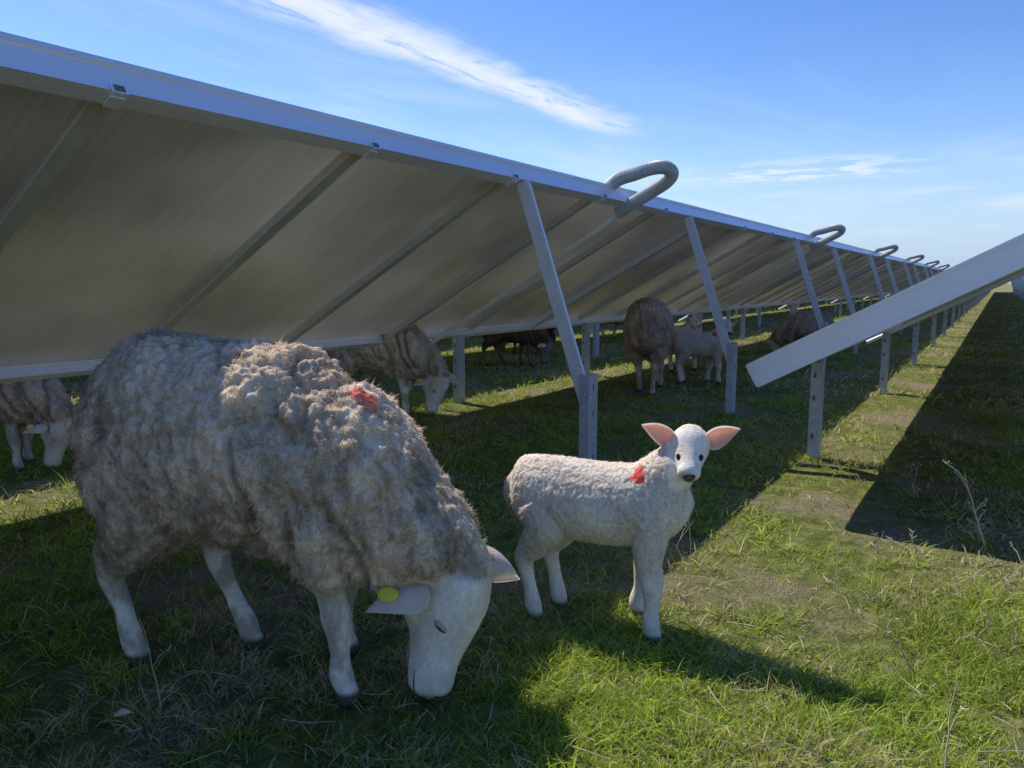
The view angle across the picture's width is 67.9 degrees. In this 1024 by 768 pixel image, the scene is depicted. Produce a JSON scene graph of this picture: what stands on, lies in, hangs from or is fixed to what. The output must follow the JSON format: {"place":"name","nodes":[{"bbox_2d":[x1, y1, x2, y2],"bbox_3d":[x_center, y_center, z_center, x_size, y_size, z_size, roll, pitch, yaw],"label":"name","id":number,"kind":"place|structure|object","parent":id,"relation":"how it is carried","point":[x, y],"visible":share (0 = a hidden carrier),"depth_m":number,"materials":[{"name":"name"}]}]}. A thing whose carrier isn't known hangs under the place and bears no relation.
{"place":"outdoors","nodes":[
{"label":"outdoors","id":0,"kind":"place"},
{"bbox_2d":[0,284,1023,767],"bbox_3d":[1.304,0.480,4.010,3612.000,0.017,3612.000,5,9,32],"label":"ground","id":1,"kind":"structure","parent":0,"point":[864,494],"depth_m":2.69,"materials":[{"name":"green plant"}]},
{"bbox_2d":[0,378,73,471],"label":"sheep","id":2,"kind":"object","parent":1,"relation":"on","point":[41,407],"visible":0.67,"depth_m":4.03},
{"bbox_2d":[113,708,131,716],"bbox_3d":[-0.876,0.742,1.714,0.049,0.023,0.016,3,8,20],"label":"feather","id":3,"kind":"object","parent":1,"relation":"on","point":[122,711],"visible":0.97,"depth_m":1.71,"materials":[{"name":"white"}]},
{"bbox_2d":[139,618,171,712],"bbox_3d":[-0.823,0.660,1.766,0.068,0.267,0.017,-6,10,-38],"label":"dry weed","id":4,"kind":"object","parent":1,"relation":"on","point":[168,649],"visible":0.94,"depth_m":1.77,"materials":[{"name":"plant"}]},
{"bbox_2d":[63,323,519,706],"bbox_3d":[-0.580,0.309,1.953,1.185,0.920,0.557,2,8,14],"label":"sheep","id":5,"kind":"object","parent":1,"relation":"on","point":[322,474],"visible":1,"depth_m":1.76},
{"bbox_2d":[0,31,737,459],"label":"solar panel table","id":6,"kind":"object","parent":1,"relation":"on","point":[134,199],"visible":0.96,"depth_m":3.41,"materials":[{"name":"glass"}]},
{"bbox_2d":[327,325,458,415],"bbox_3d":[-0.958,-0.184,5.900,1.102,0.850,0.524,2,8,17],"label":"sheep","id":7,"kind":"object","parent":1,"relation":"on","point":[406,357],"visible":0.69,"depth_m":5.71},
{"bbox_2d":[482,329,553,365],"bbox_3d":[0.039,-0.609,9.383,1.005,0.775,0.484,-1,8,-6],"label":"sheep","id":8,"kind":"object","parent":1,"relation":"on","point":[541,340],"visible":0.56,"depth_m":9.30},
{"bbox_2d":[498,328,555,353],"bbox_3d":[0.213,-0.803,10.842,1.005,0.775,0.484,0,8,0],"label":"sheep","id":9,"kind":"object","parent":1,"relation":"on","point":[502,346],"visible":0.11,"depth_m":10.90},
{"bbox_2d":[592,323,599,355],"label":"solar panel table","id":10,"kind":"object","parent":1,"relation":"on","point":[596,339],"visible":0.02,"depth_m":10.46,"materials":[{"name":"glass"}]},
{"bbox_2d":[599,321,623,338],"bbox_3d":[1.842,-1.194,13.782,1.005,0.775,0.484,-3,8,-23],"label":"sheep","id":11,"kind":"object","parent":1,"relation":"on","point":[618,323],"visible":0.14,"depth_m":13.77},
{"bbox_2d":[503,423,739,646],"bbox_3d":[0.293,0.412,2.209,0.686,0.632,0.248,3,8,20],"label":"lamb","id":12,"kind":"object","parent":1,"relation":"on","point":[642,507],"visible":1,"depth_m":2.12,"materials":[{"name":"white fur"}]},
{"bbox_2d":[622,296,674,396],"bbox_3d":[1.294,-0.378,7.148,0.490,0.912,1.182,2,8,14],"label":"sheep","id":13,"kind":"object","parent":1,"relation":"on","point":[648,327],"visible":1,"depth_m":6.70},
{"bbox_2d":[590,307,761,333],"bbox_3d":[3.423,-1.909,16.057,2.347,1.953,6.106,5,9,32],"label":"solar panel table","id":14,"kind":"object","parent":1,"relation":"on","point":[727,317],"visible":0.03,"depth_m":17.55,"materials":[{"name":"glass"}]},
{"bbox_2d":[673,521,693,556],"bbox_3d":[0.623,0.559,2.765,0.051,0.204,0.082,-1,8,-7],"label":"dry weed","id":15,"kind":"object","parent":1,"relation":"on","point":[681,537],"visible":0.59,"depth_m":2.78,"materials":[{"name":"plant"}]},
{"bbox_2d":[668,314,700,372],"bbox_3d":[1.957,-0.461,8.668,0.260,0.664,0.720,6,10,38],"label":"lamb","id":16,"kind":"object","parent":1,"relation":"on","point":[692,323],"visible":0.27,"depth_m":8.68,"materials":[{"name":"white fur"}]},
{"bbox_2d":[686,519,690,585],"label":"dry weed","id":17,"kind":"object","parent":1,"relation":"on","point":[690,554],"visible":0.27,"depth_m":2.51,"materials":[{"name":"plant"}]},
{"bbox_2d":[529,209,857,374],"bbox_3d":[2.644,-1.021,9.380,2.347,1.953,6.106,5,9,32],"label":"solar panel table","id":18,"kind":"object","parent":1,"relation":"on","point":[745,258],"visible":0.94,"depth_m":8.71,"materials":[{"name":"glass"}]},
{"bbox_2d":[670,319,738,384],"bbox_3d":[1.916,-0.321,7.610,0.720,0.664,0.260,0,8,0],"label":"lamb","id":19,"kind":"object","parent":1,"relation":"on","point":[685,346],"visible":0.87,"depth_m":7.52,"materials":[{"name":"white fur"}]},
{"bbox_2d":[735,303,796,315],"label":"solar panel table","id":20,"kind":"object","parent":1,"relation":"on","point":[795,309],"depth_m":20.68,"materials":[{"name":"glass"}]},
{"bbox_2d":[764,310,833,351],"bbox_3d":[3.836,-0.660,10.124,0.875,0.675,0.421,5,9,31],"label":"sheep","id":21,"kind":"object","parent":1,"relation":"on","point":[793,327],"visible":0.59,"depth_m":10.01},
{"bbox_2d":[756,299,848,312],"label":"solar panel table","id":22,"kind":"object","parent":1,"relation":"on","point":[835,308],"visible":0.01,"depth_m":25.78,"materials":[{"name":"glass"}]},
{"bbox_2d":[722,242,902,339],"bbox_3d":[5.920,-1.699,14.481,2.347,1.953,6.106,5,9,32],"label":"solar panel table","id":23,"kind":"object","parent":1,"relation":"on","point":[791,290],"visible":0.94,"depth_m":14.22,"materials":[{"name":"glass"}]},
{"bbox_2d":[814,490,849,591],"bbox_3d":[1.042,0.517,2.496,0.104,0.358,0.014,5,9,32],"label":"dry weed","id":24,"kind":"object","parent":1,"relation":"on","point":[839,541],"visible":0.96,"depth_m":2.49,"materials":[{"name":"plant"}]},
{"bbox_2d":[803,254,925,319],"bbox_3d":[9.195,-2.377,19.582,2.347,1.953,6.106,5,9,32],"label":"solar panel table","id":25,"kind":"object","parent":1,"relation":"on","point":[861,281],"visible":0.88,"depth_m":19.95,"materials":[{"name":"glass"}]},
{"bbox_2d":[870,532,882,553],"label":"dry weed","id":26,"kind":"object","parent":1,"relation":"on","point":[880,541],"visible":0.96,"depth_m":2.86,"materials":[{"name":"plant"}]},
{"bbox_2d":[746,233,1023,460],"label":"solar panel table","id":27,"kind":"object","parent":1,"relation":"on","point":[993,265],"visible":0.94,"depth_m":3.14,"materials":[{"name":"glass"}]},
{"bbox_2d":[851,260,939,307],"bbox_3d":[12.471,-3.055,24.683,2.347,1.953,6.106,5,9,32],"label":"solar panel table","id":28,"kind":"object","parent":1,"relation":"on","point":[886,284],"visible":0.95,"depth_m":25.08,"materials":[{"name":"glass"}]},
{"bbox_2d":[881,617,914,676],"bbox_3d":[1.003,0.692,1.968,0.050,0.152,0.101,-3,8,-25],"label":"dry weed","id":29,"kind":"object","parent":1,"relation":"on","point":[887,631],"visible":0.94,"depth_m":1.98,"materials":[{"name":"plant"}]},
{"bbox_2d":[875,264,949,300],"bbox_3d":[15.747,-3.733,29.784,2.347,1.953,6.106,5,9,32],"label":"solar panel table","id":30,"kind":"object","parent":1,"relation":"on","point":[905,284],"visible":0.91,"depth_m":30.25,"materials":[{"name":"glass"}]},
{"bbox_2d":[909,528,918,564],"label":"dry weed","id":31,"kind":"object","parent":1,"relation":"on","point":[912,537],"visible":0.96,"depth_m":2.74,"materials":[{"name":"plant"}]},
{"bbox_2d":[906,460,921,486],"bbox_3d":[2.013,0.444,3.803,0.065,0.158,0.046,0,8,0],"label":"dry weed","id":32,"kind":"object","parent":1,"relation":"on","point":[913,464],"visible":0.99,"depth_m":3.79,"materials":[{"name":"plant"}]},
{"bbox_2d":[894,268,948,293],"bbox_3d":[19.023,-4.411,34.885,2.347,1.953,6.106,5,9,32],"label":"solar panel table","id":33,"kind":"object","parent":1,"relation":"on","point":[922,280],"visible":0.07,"depth_m":33.96,"materials":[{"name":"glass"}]},
{"bbox_2d":[944,681,969,767],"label":"dry weed","id":34,"kind":"object","parent":1,"relation":"on","point":[946,749],"visible":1,"depth_m":1.55,"materials":[{"name":"plant"}]},
{"bbox_2d":[957,301,965,321],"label":"solar panel table","id":35,"kind":"object","parent":1,"relation":"on","point":[959,311],"visible":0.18,"depth_m":19.64,"materials":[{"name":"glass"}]},
{"bbox_2d":[903,270,1023,363],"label":"solar panel table","id":36,"kind":"object","parent":1,"relation":"on","point":[916,339],"visible":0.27,"depth_m":9.42,"materials":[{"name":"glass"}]},
{"bbox_2d":[943,460,987,548],"bbox_3d":[1.736,0.464,2.926,0.176,0.352,0.079,2,8,14],"label":"dry weed","id":37,"kind":"object","parent":1,"relation":"on","point":[977,519],"visible":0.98,"depth_m":2.89,"materials":[{"name":"plant"}]},
{"bbox_2d":[966,299,971,313],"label":"solar panel table","id":38,"kind":"object","parent":1,"relation":"on","point":[968,308],"visible":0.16,"depth_m":24.75,"materials":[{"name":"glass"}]},
{"bbox_2d":[942,282,997,335],"bbox_3d":[10.119,-1.842,15.556,2.347,1.953,6.106,5,9,32],"label":"solar panel table","id":39,"kind":"object","parent":1,"relation":"on","point":[945,320],"visible":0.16,"depth_m":14.54,"materials":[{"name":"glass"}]},
{"bbox_2d":[972,297,975,308],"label":"solar panel table","id":40,"kind":"object","parent":1,"relation":"on","point":[973,303],"visible":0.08,"depth_m":29.85,"materials":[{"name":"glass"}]},
{"bbox_2d":[978,610,992,635],"bbox_3d":[1.305,0.683,2.113,0.029,0.130,0.048,-1,8,-9],"label":"dry weed","id":41,"kind":"object","parent":1,"relation":"on","point":[983,613],"visible":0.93,"depth_m":2.10,"materials":[{"name":"plant"}]},
{"bbox_2d":[985,557,1015,588],"bbox_3d":[1.619,0.637,2.525,0.090,0.114,0.024,5,9,32],"label":"dry weed","id":42,"kind":"object","parent":1,"relation":"on","point":[1011,573],"visible":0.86,"depth_m":2.52,"materials":[{"name":"plant"}]},
{"bbox_2d":[979,276,1023,301],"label":"solar panel table","id":43,"kind":"object","parent":1,"relation":"on","point":[1022,281],"visible":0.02,"depth_m":40.60,"materials":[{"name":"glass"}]},
{"bbox_2d":[985,279,1019,296],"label":"solar panel table","id":44,"kind":"object","parent":1,"relation":"on","point":[1017,286],"visible":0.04,"depth_m":55.89,"materials":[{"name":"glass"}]},
{"bbox_2d":[982,278,1023,299],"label":"solar panel table","id":45,"kind":"object","parent":1,"relation":"on","point":[1020,282],"visible":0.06,"depth_m":45.70,"materials":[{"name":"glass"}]},
{"bbox_2d":[984,278,1021,297],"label":"solar panel table","id":46,"kind":"object","parent":1,"relation":"on","point":[1019,288],"visible":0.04,"depth_m":50.79,"materials":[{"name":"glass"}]},
{"bbox_2d":[994,542,1023,600],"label":"dry weed","id":47,"kind":"object","parent":1,"relation":"on","point":[1016,570],"visible":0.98,"depth_m":2.38,"materials":[{"name":"plant"}]},
{"bbox_2d":[0,0,1023,283],"label":"sky","id":48,"kind":"structure","parent":0,"point":[900,123],"materials":[{"name":"blue"}]}
]}

